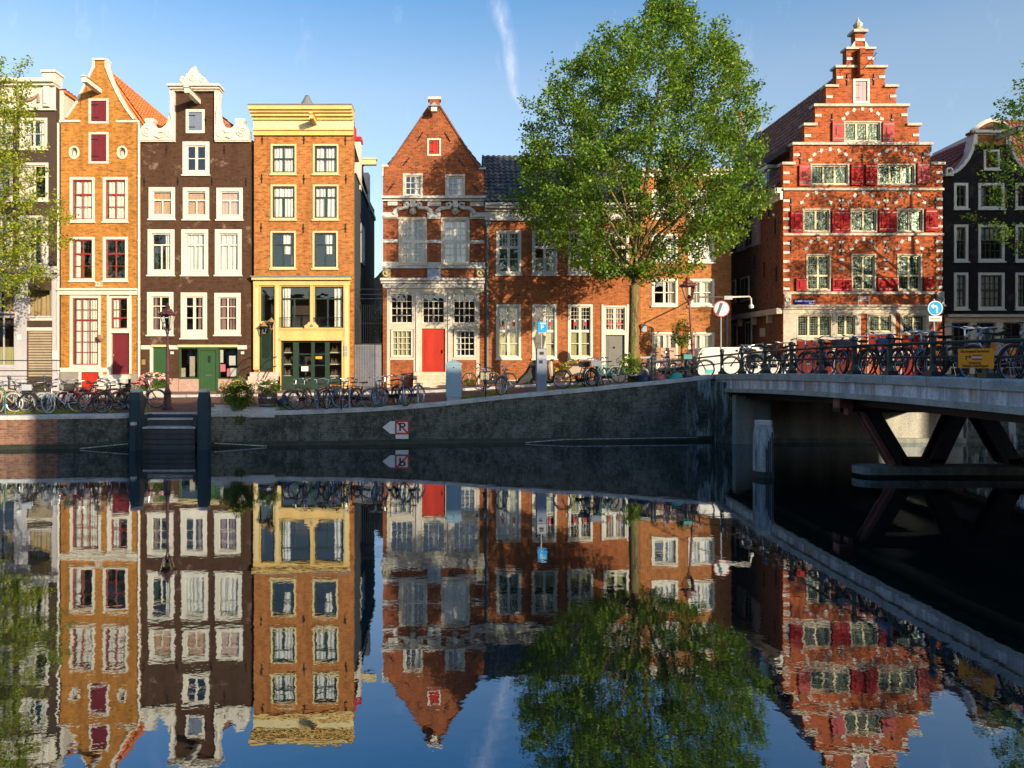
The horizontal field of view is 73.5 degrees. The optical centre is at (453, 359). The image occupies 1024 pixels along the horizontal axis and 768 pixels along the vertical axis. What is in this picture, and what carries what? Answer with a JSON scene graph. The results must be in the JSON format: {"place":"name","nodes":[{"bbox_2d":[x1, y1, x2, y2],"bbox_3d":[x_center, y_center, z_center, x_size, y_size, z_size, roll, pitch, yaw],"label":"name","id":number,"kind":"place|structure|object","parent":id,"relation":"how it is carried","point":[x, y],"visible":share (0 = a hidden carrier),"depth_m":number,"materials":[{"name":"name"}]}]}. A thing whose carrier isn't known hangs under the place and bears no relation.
{"place":"outdoors","nodes":[
{"label":"outdoors","id":0,"kind":"place"},
{"bbox_2d":[0,382,620,413],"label":"street","id":1,"kind":"structure","parent":0,"point":[184,404],"depth_m":26.54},
{"bbox_2d":[0,70,76,390],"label":"canal house","id":2,"kind":"structure","parent":1,"relation":"on","point":[30,327],"depth_m":32.00,"materials":[{"name":"white paint"}]},
{"bbox_2d":[0,316,14,367],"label":"window","id":3,"kind":"structure","parent":2,"relation":"in","point":[6,353],"depth_m":32.07,"materials":[{"name":"white paint"}]},
{"bbox_2d":[19,118,47,150],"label":"window","id":4,"kind":"structure","parent":2,"relation":"in","point":[43,128],"depth_m":32.04,"materials":[{"name":"white paint"}]},
{"bbox_2d":[18,163,48,201],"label":"window","id":5,"kind":"structure","parent":2,"relation":"in","point":[30,165],"depth_m":32.01,"materials":[{"name":"white paint"}]},
{"bbox_2d":[19,215,48,265],"bbox_3d":[-19.650,-5.575,32.085,1.340,2.390,0.229,0,0,0],"label":"window","id":6,"kind":"structure","parent":2,"relation":"in","point":[44,253],"depth_m":32.01,"materials":[{"name":"white paint"}]},
{"bbox_2d":[27,286,51,317],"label":"window","id":7,"kind":"structure","parent":2,"relation":"in","point":[39,303],"depth_m":32.14,"materials":[{"name":"white paint"}]},
{"bbox_2d":[0,55,78,309],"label":"elm tree","id":8,"kind":"object","parent":1,"relation":"on","point":[12,255],"visible":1,"depth_m":27.24,"materials":[{"name":"green plant"}]},
{"bbox_2d":[18,381,72,412],"bbox_3d":[-14.297,1.289,23.912,1.712,1.140,0.614,0,0,-23],"label":"bicycle","id":9,"kind":"object","parent":1,"relation":"on","point":[26,387],"visible":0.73,"depth_m":23.83,"materials":[{"name":"paint"}]},
{"bbox_2d":[62,380,113,410],"bbox_3d":[-12.975,1.280,24.245,1.683,1.093,0.766,0,5,-25],"label":"bicycle","id":10,"kind":"object","parent":1,"relation":"on","point":[70,387],"visible":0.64,"depth_m":24.20,"materials":[{"name":"paint"}]},
{"bbox_2d":[56,58,167,392],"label":"canal house","id":11,"kind":"structure","parent":1,"relation":"on","point":[103,122],"depth_m":32.00,"materials":[{"name":"brick"}]},
{"bbox_2d":[68,237,95,281],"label":"window","id":12,"kind":"structure","parent":11,"relation":"in","point":[75,270],"depth_m":32.01,"materials":[{"name":"white paint"}]},
{"bbox_2d":[70,177,95,222],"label":"window","id":13,"kind":"structure","parent":11,"relation":"in","point":[85,191],"depth_m":32.08,"materials":[{"name":"white paint"}]},
{"bbox_2d":[68,296,101,368],"bbox_3d":[-17.244,-1.305,32.059,1.537,3.430,0.298,0,0,0],"label":"window","id":14,"kind":"structure","parent":11,"relation":"in","point":[88,312],"depth_m":32.13,"materials":[{"name":"white paint"}]},
{"bbox_2d":[101,177,128,222],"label":"window","id":15,"kind":"structure","parent":11,"relation":"in","point":[118,191],"depth_m":32.06,"materials":[{"name":"white paint"}]},
{"bbox_2d":[101,237,128,281],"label":"window","id":16,"kind":"structure","parent":11,"relation":"in","point":[105,239],"depth_m":31.97,"materials":[{"name":"white paint"}]},
{"bbox_2d":[112,333,128,373],"bbox_3d":[-15.606,-0.306,32.116,0.863,1.912,0.169,0,0,0],"label":"front door","id":17,"kind":"structure","parent":11,"relation":"in","point":[120,341],"depth_m":32.10,"materials":[{"name":"red paint"}]},
{"bbox_2d":[138,370,172,395],"bbox_3d":[-11.984,0.907,27.501,1.437,1.063,0.813,0,0,0],"label":"flower box","id":18,"kind":"object","parent":1,"relation":"on","point":[154,375],"visible":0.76,"depth_m":27.33,"materials":[{"name":"pink plant"}]},
{"bbox_2d":[157,303,176,409],"bbox_3d":[-10.344,-0.138,24.700,0.674,3.870,0.674,0,0,0],"label":"street lamp","id":19,"kind":"object","parent":1,"relation":"on","point":[167,392],"visible":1,"depth_m":24.64,"materials":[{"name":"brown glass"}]},
{"bbox_2d":[140,66,253,390],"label":"canal house","id":20,"kind":"structure","parent":1,"relation":"on","point":[197,210],"depth_m":32.00,"materials":[{"name":"brick"}]},
{"bbox_2d":[153,347,165,387],"bbox_3d":[-13.771,0.512,32.095,0.633,2.225,0.110,0,0,0],"label":"side door","id":21,"kind":"structure","parent":20,"relation":"in","point":[159,353],"depth_m":32.04,"materials":[{"name":"green paint"}]},
{"bbox_2d":[146,292,173,335],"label":"window","id":22,"kind":"structure","parent":20,"relation":"in","point":[150,295],"depth_m":31.97,"materials":[{"name":"white paint"}]},
{"bbox_2d":[146,229,174,275],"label":"window","id":23,"kind":"structure","parent":20,"relation":"in","point":[170,233],"depth_m":31.97,"materials":[{"name":"white paint"}]},
{"bbox_2d":[147,187,175,219],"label":"window","id":24,"kind":"structure","parent":20,"relation":"in","point":[161,199],"depth_m":32.04,"materials":[{"name":"white paint"}]},
{"bbox_2d":[179,292,207,338],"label":"window","id":25,"kind":"structure","parent":20,"relation":"in","point":[201,333],"depth_m":31.97,"materials":[{"name":"white paint"}]},
{"bbox_2d":[180,229,208,275],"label":"window","id":26,"kind":"structure","parent":20,"relation":"in","point":[194,242],"depth_m":32.04,"materials":[{"name":"white paint"}]},
{"bbox_2d":[181,187,209,220],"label":"window","id":27,"kind":"structure","parent":20,"relation":"in","point":[195,199],"depth_m":31.98,"materials":[{"name":"white paint"}]},
{"bbox_2d":[181,142,209,175],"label":"window","id":28,"kind":"structure","parent":20,"relation":"in","point":[186,172],"depth_m":31.97,"materials":[{"name":"white paint"}]},
{"bbox_2d":[201,350,215,390],"bbox_3d":[-11.481,0.556,32.095,0.737,2.037,0.110,0,0,0],"label":"shop door","id":29,"kind":"structure","parent":20,"relation":"in","point":[208,357],"depth_m":32.05,"materials":[{"name":"green paint"}]},
{"bbox_2d":[213,293,241,335],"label":"window","id":30,"kind":"structure","parent":20,"relation":"in","point":[235,304],"depth_m":31.97,"materials":[{"name":"white paint"}]},
{"bbox_2d":[213,229,242,275],"bbox_3d":[-10.544,-5.017,32.058,1.338,2.205,0.296,0,0,0],"label":"window","id":31,"kind":"structure","parent":20,"relation":"in","point":[228,242],"depth_m":32.04,"materials":[{"name":"white paint"}]},
{"bbox_2d":[215,188,243,220],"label":"window","id":32,"kind":"structure","parent":20,"relation":"in","point":[229,201],"depth_m":32.01,"materials":[{"name":"white paint"}]},
{"bbox_2d":[255,378,281,406],"bbox_3d":[-6.743,1.176,24.953,0.988,1.099,0.887,0,0,-23],"label":"barrel planter","id":33,"kind":"object","parent":1,"relation":"on","point":[267,397],"visible":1,"depth_m":24.71,"materials":[{"name":"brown wood"}]},
{"bbox_2d":[237,95,376,391],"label":"canal house","id":34,"kind":"structure","parent":1,"relation":"on","point":[314,217],"depth_m":32.00,"materials":[{"name":"brick"}]},
{"bbox_2d":[260,324,272,371],"bbox_3d":[-8.781,-0.575,32.135,0.677,2.250,0.130,0,0,0],"label":"side door","id":35,"kind":"structure","parent":34,"relation":"in","point":[266,340],"depth_m":32.10,"materials":[{"name":"green paint"}]},
{"bbox_2d":[269,144,296,175],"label":"window","id":36,"kind":"structure","parent":34,"relation":"in","point":[285,158],"depth_m":32.05,"materials":[{"name":"beige paint"}]},
{"bbox_2d":[269,184,296,220],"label":"window","id":37,"kind":"structure","parent":34,"relation":"in","point":[285,199],"depth_m":32.10,"materials":[{"name":"beige paint"}]},
{"bbox_2d":[269,231,296,269],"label":"window","id":38,"kind":"structure","parent":34,"relation":"in","point":[286,246],"depth_m":32.04,"materials":[{"name":"beige paint"}]},
{"bbox_2d":[280,286,309,328],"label":"window","id":39,"kind":"structure","parent":34,"relation":"in","point":[285,291],"depth_m":32.07,"materials":[{"name":"yellow paint"}]},
{"bbox_2d":[282,341,341,389],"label":"shop doors","id":40,"kind":"structure","parent":34,"relation":"in","point":[287,379],"depth_m":32.06,"materials":[{"name":"green paint"}]},
{"bbox_2d":[311,231,338,269],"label":"window","id":41,"kind":"structure","parent":34,"relation":"in","point":[328,245],"depth_m":32.04,"materials":[{"name":"beige paint"}]},
{"bbox_2d":[312,144,338,175],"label":"window","id":42,"kind":"structure","parent":34,"relation":"in","point":[327,159],"depth_m":32.05,"materials":[{"name":"beige paint"}]},
{"bbox_2d":[312,184,338,220],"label":"window","id":43,"kind":"structure","parent":34,"relation":"in","point":[333,194],"depth_m":32.05,"materials":[{"name":"beige paint"}]},
{"bbox_2d":[314,286,342,328],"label":"window","id":44,"kind":"structure","parent":34,"relation":"in","point":[338,298],"depth_m":32.09,"materials":[{"name":"yellow paint"}]},
{"bbox_2d":[354,294,382,388],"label":"alley gate","id":45,"kind":"structure","parent":34,"relation":"attached to","point":[367,360],"depth_m":32.30,"materials":[{"name":"grey metal"}]},
{"bbox_2d":[11,380,626,396],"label":"kerb","id":46,"kind":"structure","parent":1,"relation":"on","point":[421,391],"depth_m":29.45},
{"bbox_2d":[5,373,698,413],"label":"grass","id":47,"kind":"structure","parent":1,"relation":"on","point":[293,405],"depth_m":24.83,"materials":[{"name":"green plant"}]},
{"bbox_2d":[368,297,382,374],"bbox_3d":[-4.311,-1.106,37.999,1.323,5.056,1.579,0,0,0],"label":"tree","id":48,"kind":"object","parent":1,"relation":"on","point":[377,324],"visible":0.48,"depth_m":37.84,"materials":[{"name":"green plant"}]},
{"bbox_2d":[374,271,382,379],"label":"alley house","id":49,"kind":"structure","parent":1,"relation":"on","point":[378,287],"depth_m":46.00,"materials":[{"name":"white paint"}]},
{"bbox_2d":[380,97,490,387],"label":"canal house","id":50,"kind":"structure","parent":1,"relation":"on","point":[432,280],"depth_m":32.80,"materials":[{"name":"brick"}]},
{"bbox_2d":[391,329,412,356],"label":"window","id":51,"kind":"structure","parent":50,"relation":"in","point":[401,339],"depth_m":32.94,"materials":[{"name":"white paint"}]},
{"bbox_2d":[398,217,426,265],"bbox_3d":[-1.948,-5.702,32.884,1.374,2.322,0.228,0,0,0],"label":"window","id":52,"kind":"structure","parent":50,"relation":"in","point":[406,241],"depth_m":32.84,"materials":[{"name":"beige paint"}]},
{"bbox_2d":[422,329,444,371],"bbox_3d":[-0.944,-0.474,32.878,1.110,2.076,0.244,0,0,0],"label":"front door","id":53,"kind":"structure","parent":50,"relation":"in","point":[433,340],"depth_m":32.85,"materials":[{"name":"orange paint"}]},
{"bbox_2d":[441,217,469,265],"bbox_3d":[0.090,-5.702,32.889,1.374,2.322,0.238,0,0,0],"label":"window","id":54,"kind":"structure","parent":50,"relation":"in","point":[455,231],"depth_m":32.85,"materials":[{"name":"glass"}]},
{"bbox_2d":[454,330,475,356],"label":"window","id":55,"kind":"structure","parent":50,"relation":"in","point":[457,333],"depth_m":32.84,"materials":[{"name":"white paint"}]},
{"bbox_2d":[445,359,461,400],"bbox_3d":[0.010,0.736,25.200,0.606,1.520,0.440,0,0,0],"label":"utility cabinet","id":56,"kind":"object","parent":1,"relation":"on","point":[453,379],"visible":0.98,"depth_m":25.00,"materials":[{"name":"metal"}]},
{"bbox_2d":[481,155,646,383],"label":"canal house","id":57,"kind":"structure","parent":1,"relation":"on","point":[532,283],"depth_m":32.80,"materials":[{"name":"orange brick"}]},
{"bbox_2d":[495,230,521,275],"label":"window","id":58,"kind":"structure","parent":57,"relation":"in","point":[508,247],"depth_m":32.85,"materials":[{"name":"white paint"}]},
{"bbox_2d":[495,304,521,359],"bbox_3d":[2.652,-1.331,32.838,1.281,2.683,0.255,0,0,0],"label":"window","id":59,"kind":"structure","parent":57,"relation":"in","point":[508,342],"depth_m":32.85,"materials":[{"name":"white paint"}]},
{"bbox_2d":[531,230,557,275],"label":"window","id":60,"kind":"structure","parent":57,"relation":"in","point":[541,266],"depth_m":32.85,"materials":[{"name":"white paint"}]},
{"bbox_2d":[531,304,557,359],"bbox_3d":[4.382,-1.331,32.841,1.281,2.683,0.262,0,0,0],"label":"window","id":61,"kind":"structure","parent":57,"relation":"in","point":[549,338],"depth_m":32.84,"materials":[{"name":"white paint"}]},
{"bbox_2d":[567,230,592,275],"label":"window","id":62,"kind":"structure","parent":57,"relation":"in","point":[578,272],"depth_m":32.84,"materials":[{"name":"white paint"}]},
{"bbox_2d":[567,304,593,359],"bbox_3d":[6.099,-1.331,32.841,1.281,2.683,0.261,0,0,0],"label":"window","id":63,"kind":"structure","parent":57,"relation":"in","point":[580,342],"depth_m":32.85,"materials":[{"name":"white paint"}]},
{"bbox_2d":[606,335,623,374],"bbox_3d":[7.764,-0.243,32.894,0.923,1.922,0.213,0,0,0],"label":"front door","id":64,"kind":"structure","parent":57,"relation":"in","point":[614,343],"depth_m":32.86,"materials":[{"name":"grey paint"}]},
{"bbox_2d":[494,0,779,382],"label":"elm tree","id":65,"kind":"object","parent":1,"relation":"on","point":[678,90],"visible":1,"depth_m":25.09,"materials":[{"name":"green plant"}]},
{"bbox_2d":[638,162,732,366],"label":"canal house","id":66,"kind":"structure","parent":1,"relation":"on","point":[662,306],"depth_m":33.00,"materials":[{"name":"orange brick"}]},
{"bbox_2d":[651,332,677,366],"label":"window","id":67,"kind":"structure","parent":66,"relation":"in","point":[658,339],"depth_m":33.05,"materials":[{"name":"white paint"}]},
{"bbox_2d":[651,279,678,306],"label":"window","id":68,"kind":"structure","parent":66,"relation":"in","point":[672,292],"depth_m":33.04,"materials":[{"name":"white paint"}]},
{"bbox_2d":[687,279,714,306],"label":"window","id":69,"kind":"structure","parent":66,"relation":"in","point":[702,289],"depth_m":33.05,"materials":[{"name":"white paint"}]},
{"bbox_2d":[688,332,714,349],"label":"window","id":70,"kind":"structure","parent":66,"relation":"in","point":[701,339],"depth_m":33.05,"materials":[{"name":"white paint"}]},
{"bbox_2d":[679,276,697,375],"bbox_3d":[9.159,-1.264,26.300,0.674,4.040,0.674,-4,0,0],"label":"street lamp","id":71,"kind":"object","parent":1,"relation":"on","point":[687,282],"visible":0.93,"depth_m":26.25,"materials":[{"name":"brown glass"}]},
{"bbox_2d":[683,347,788,380],"bbox_3d":[12.068,0.249,29.245,3.900,1.562,1.709,0,0,0],"label":"van","id":72,"kind":"object","parent":1,"relation":"on","point":[708,351],"visible":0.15,"depth_m":28.40,"materials":[{"name":"white paint"}]},
{"bbox_2d":[731,18,946,374],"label":"stepped gable house","id":73,"kind":"structure","parent":1,"relation":"on","point":[846,239],"depth_m":30.20,"materials":[{"name":"brick"}]},
{"bbox_2d":[797,314,831,337],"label":"window","id":74,"kind":"structure","parent":73,"relation":"in","point":[824,325],"depth_m":30.25,"materials":[{"name":"wood"}]},
{"bbox_2d":[802,208,829,232],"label":"window","id":75,"kind":"structure","parent":73,"relation":"in","point":[827,210],"depth_m":30.24,"materials":[{"name":"wood"}]},
{"bbox_2d":[806,254,830,290],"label":"window","id":76,"kind":"structure","parent":73,"relation":"in","point":[823,272],"depth_m":30.25,"materials":[{"name":"wood"}]},
{"bbox_2d":[810,164,848,185],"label":"window","id":77,"kind":"structure","parent":73,"relation":"in","point":[818,175],"depth_m":30.25,"materials":[{"name":"wood"}]},
{"bbox_2d":[843,121,881,141],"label":"window","id":78,"kind":"structure","parent":73,"relation":"in","point":[848,125],"depth_m":30.25,"materials":[{"name":"wood"}]},
{"bbox_2d":[851,254,875,290],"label":"window","id":79,"kind":"structure","parent":73,"relation":"in","point":[870,284],"depth_m":30.25,"materials":[{"name":"wood"}]},
{"bbox_2d":[850,208,877,232],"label":"window","id":80,"kind":"structure","parent":73,"relation":"in","point":[862,210],"depth_m":30.24,"materials":[{"name":"wood"}]},
{"bbox_2d":[876,164,915,185],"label":"window","id":81,"kind":"structure","parent":73,"relation":"in","point":[913,166],"depth_m":30.24,"materials":[{"name":"wood"}]},
{"bbox_2d":[897,254,921,290],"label":"window","id":82,"kind":"structure","parent":73,"relation":"in","point":[913,272],"depth_m":30.25,"materials":[{"name":"wood"}]},
{"bbox_2d":[896,208,923,232],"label":"window","id":83,"kind":"structure","parent":73,"relation":"in","point":[908,210],"depth_m":30.24,"materials":[{"name":"wood"}]},
{"bbox_2d":[930,118,1023,373],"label":"canal house","id":84,"kind":"structure","parent":1,"relation":"on","point":[983,278],"depth_m":31.50,"materials":[{"name":"brick"}]},
{"bbox_2d":[953,225,969,262],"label":"window","id":85,"kind":"structure","parent":84,"relation":"in","point":[957,228],"depth_m":31.47,"materials":[{"name":"white paint"}]},
{"bbox_2d":[953,273,969,310],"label":"window","id":86,"kind":"structure","parent":84,"relation":"in","point":[958,283],"depth_m":31.49,"materials":[{"name":"white paint"}]},
{"bbox_2d":[977,183,1006,209],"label":"window","id":87,"kind":"structure","parent":84,"relation":"in","point":[982,192],"depth_m":31.47,"materials":[{"name":"white paint"}]},
{"bbox_2d":[977,225,1006,262],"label":"window","id":88,"kind":"structure","parent":84,"relation":"in","point":[984,235],"depth_m":31.54,"materials":[{"name":"white paint"}]},
{"bbox_2d":[977,273,1006,310],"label":"window","id":89,"kind":"structure","parent":84,"relation":"in","point":[988,283],"depth_m":31.55,"materials":[{"name":"white paint"}]},
{"bbox_2d":[959,61,1023,257],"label":"elm tree","id":90,"kind":"object","parent":1,"relation":"on","point":[1013,106],"visible":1,"depth_m":26.29,"materials":[{"name":"green plant"}]},
{"bbox_2d":[12,379,625,396],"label":"sidewalk","id":91,"kind":"structure","parent":0,"point":[215,392],"depth_m":30.79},
{"bbox_2d":[669,319,695,366],"bbox_3d":[10.579,-0.443,31.509,1.245,3.086,1.056,0,0,0],"label":"rose bush","id":92,"kind":"object","parent":91,"relation":"on","point":[682,339],"visible":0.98,"depth_m":31.40,"materials":[{"name":"green plant"}]},
{"bbox_2d":[0,374,738,449],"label":"quay wall","id":93,"kind":"structure","parent":0,"point":[700,407],"depth_m":24.60,"materials":[{"name":"stone"}]},
{"bbox_2d":[142,412,196,448],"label":"mooring steps","id":94,"kind":"structure","parent":93,"relation":"attached to","point":[169,430],"depth_m":22.98,"materials":[{"name":"wood"}]},
{"bbox_2d":[211,407,279,416],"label":"stone platform","id":95,"kind":"structure","parent":93,"relation":"on","point":[264,411],"depth_m":23.75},
{"bbox_2d":[221,375,255,410],"bbox_3d":[-7.460,1.141,23.748,1.236,1.261,0.944,0,0,0],"label":"bush","id":96,"kind":"object","parent":95,"relation":"on","point":[244,399],"visible":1,"depth_m":23.63,"materials":[{"name":"green plant"}]},
{"bbox_2d":[383,420,408,438],"bbox_3d":[-2.041,2.473,24.259,0.949,0.655,0.046,0,0,0],"label":"no mooring sign","id":97,"kind":"object","parent":93,"relation":"attached to","point":[399,429],"visible":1,"depth_m":24.25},
{"bbox_2d":[536,322,546,391],"bbox_3d":[3.268,-0.116,25.334,0.394,2.603,0.292,0,0,0],"label":"parking meter","id":98,"kind":"object","parent":93,"relation":"on","point":[541,368],"visible":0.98,"depth_m":25.20,"materials":[{"name":"grey paint"}]},
{"bbox_2d":[649,353,720,380],"bbox_3d":[8.685,0.273,25.635,2.641,1.081,0.465,0,0,4],"label":"quay railing","id":99,"kind":"object","parent":93,"relation":"on","point":[653,378],"visible":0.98,"depth_m":25.61,"materials":[{"name":"black metal"}]},
{"bbox_2d":[0,440,1023,767],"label":"canal water","id":100,"kind":"structure","parent":0,"point":[636,604],"depth_m":8.24,"materials":[{"name":"liquid"}]},
{"bbox_2d":[129,389,144,449],"bbox_3d":[-10.629,2.489,22.928,0.356,3.022,0.356,0,0,0],"label":"mooring post","id":101,"kind":"object","parent":100,"relation":"in","point":[136,406],"visible":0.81,"depth_m":22.75,"materials":[{"name":"grey wood"}]},
{"bbox_2d":[197,389,210,449],"bbox_3d":[-8.362,2.489,22.919,0.338,3.022,0.338,0,0,0],"label":"mooring post","id":102,"kind":"object","parent":100,"relation":"in","point":[204,420],"visible":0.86,"depth_m":22.75,"materials":[{"name":"grey wood"}]},
{"bbox_2d":[752,420,773,478],"bbox_3d":[7.961,2.777,17.520,0.473,2.446,0.493,0,0,0],"label":"mooring post","id":103,"kind":"object","parent":100,"relation":"in","point":[763,449],"visible":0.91,"depth_m":17.34,"materials":[{"name":"wood"}]},
{"bbox_2d":[713,373,1023,476],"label":"bridge","id":104,"kind":"structure","parent":100,"relation":"in","point":[887,415],"depth_m":17.59,"materials":[{"name":"grey concrete"}]},
{"bbox_2d":[811,335,850,373],"bbox_3d":[10.396,-0.108,18.886,0.643,1.093,1.785,4,0,0],"label":"bicycle","id":105,"kind":"object","parent":104,"relation":"on","point":[837,342],"visible":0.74,"depth_m":18.50,"materials":[{"name":"metal"}]},
{"bbox_2d":[718,328,1023,377],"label":"bridge railing","id":106,"kind":"object","parent":104,"relation":"on","point":[987,340],"visible":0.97,"depth_m":15.61,"materials":[{"name":"black metal"}]},
{"bbox_2d":[958,348,993,367],"bbox_3d":[9.892,-0.031,12.937,0.036,0.372,0.851,0,0,0],"label":"orange notice","id":107,"kind":"object","parent":106,"relation":"attached to","point":[977,358],"visible":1,"depth_m":12.89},
{"bbox_2d":[860,331,909,374],"bbox_3d":[10.427,-0.133,16.515,0.643,1.093,1.785,5,0,-2],"label":"bicycle","id":108,"kind":"object","parent":104,"relation":"on","point":[876,353],"visible":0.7,"depth_m":16.73,"materials":[{"name":"metal"}]},
{"bbox_2d":[894,329,949,375],"bbox_3d":[10.418,-0.141,15.213,0.643,1.093,1.785,4,0,0],"label":"bicycle","id":109,"kind":"object","parent":104,"relation":"on","point":[910,349],"visible":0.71,"depth_m":15.43,"materials":[{"name":"metal"}]},
{"bbox_2d":[922,326,982,376],"bbox_3d":[10.446,-0.143,14.287,0.643,1.093,1.785,5,0,0],"label":"bicycle","id":110,"kind":"object","parent":104,"relation":"on","point":[944,363],"visible":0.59,"depth_m":14.26,"materials":[{"name":"black metal"}]},
{"bbox_2d":[957,324,1023,378],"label":"bicycle","id":111,"kind":"object","parent":104,"relation":"on","point":[1006,363],"visible":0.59,"depth_m":13.07,"materials":[{"name":"black metal"}]},
{"bbox_2d":[0,0,1023,277],"label":"sky","id":112,"kind":"structure","parent":0,"point":[951,60],"materials":[{"name":"blue"}]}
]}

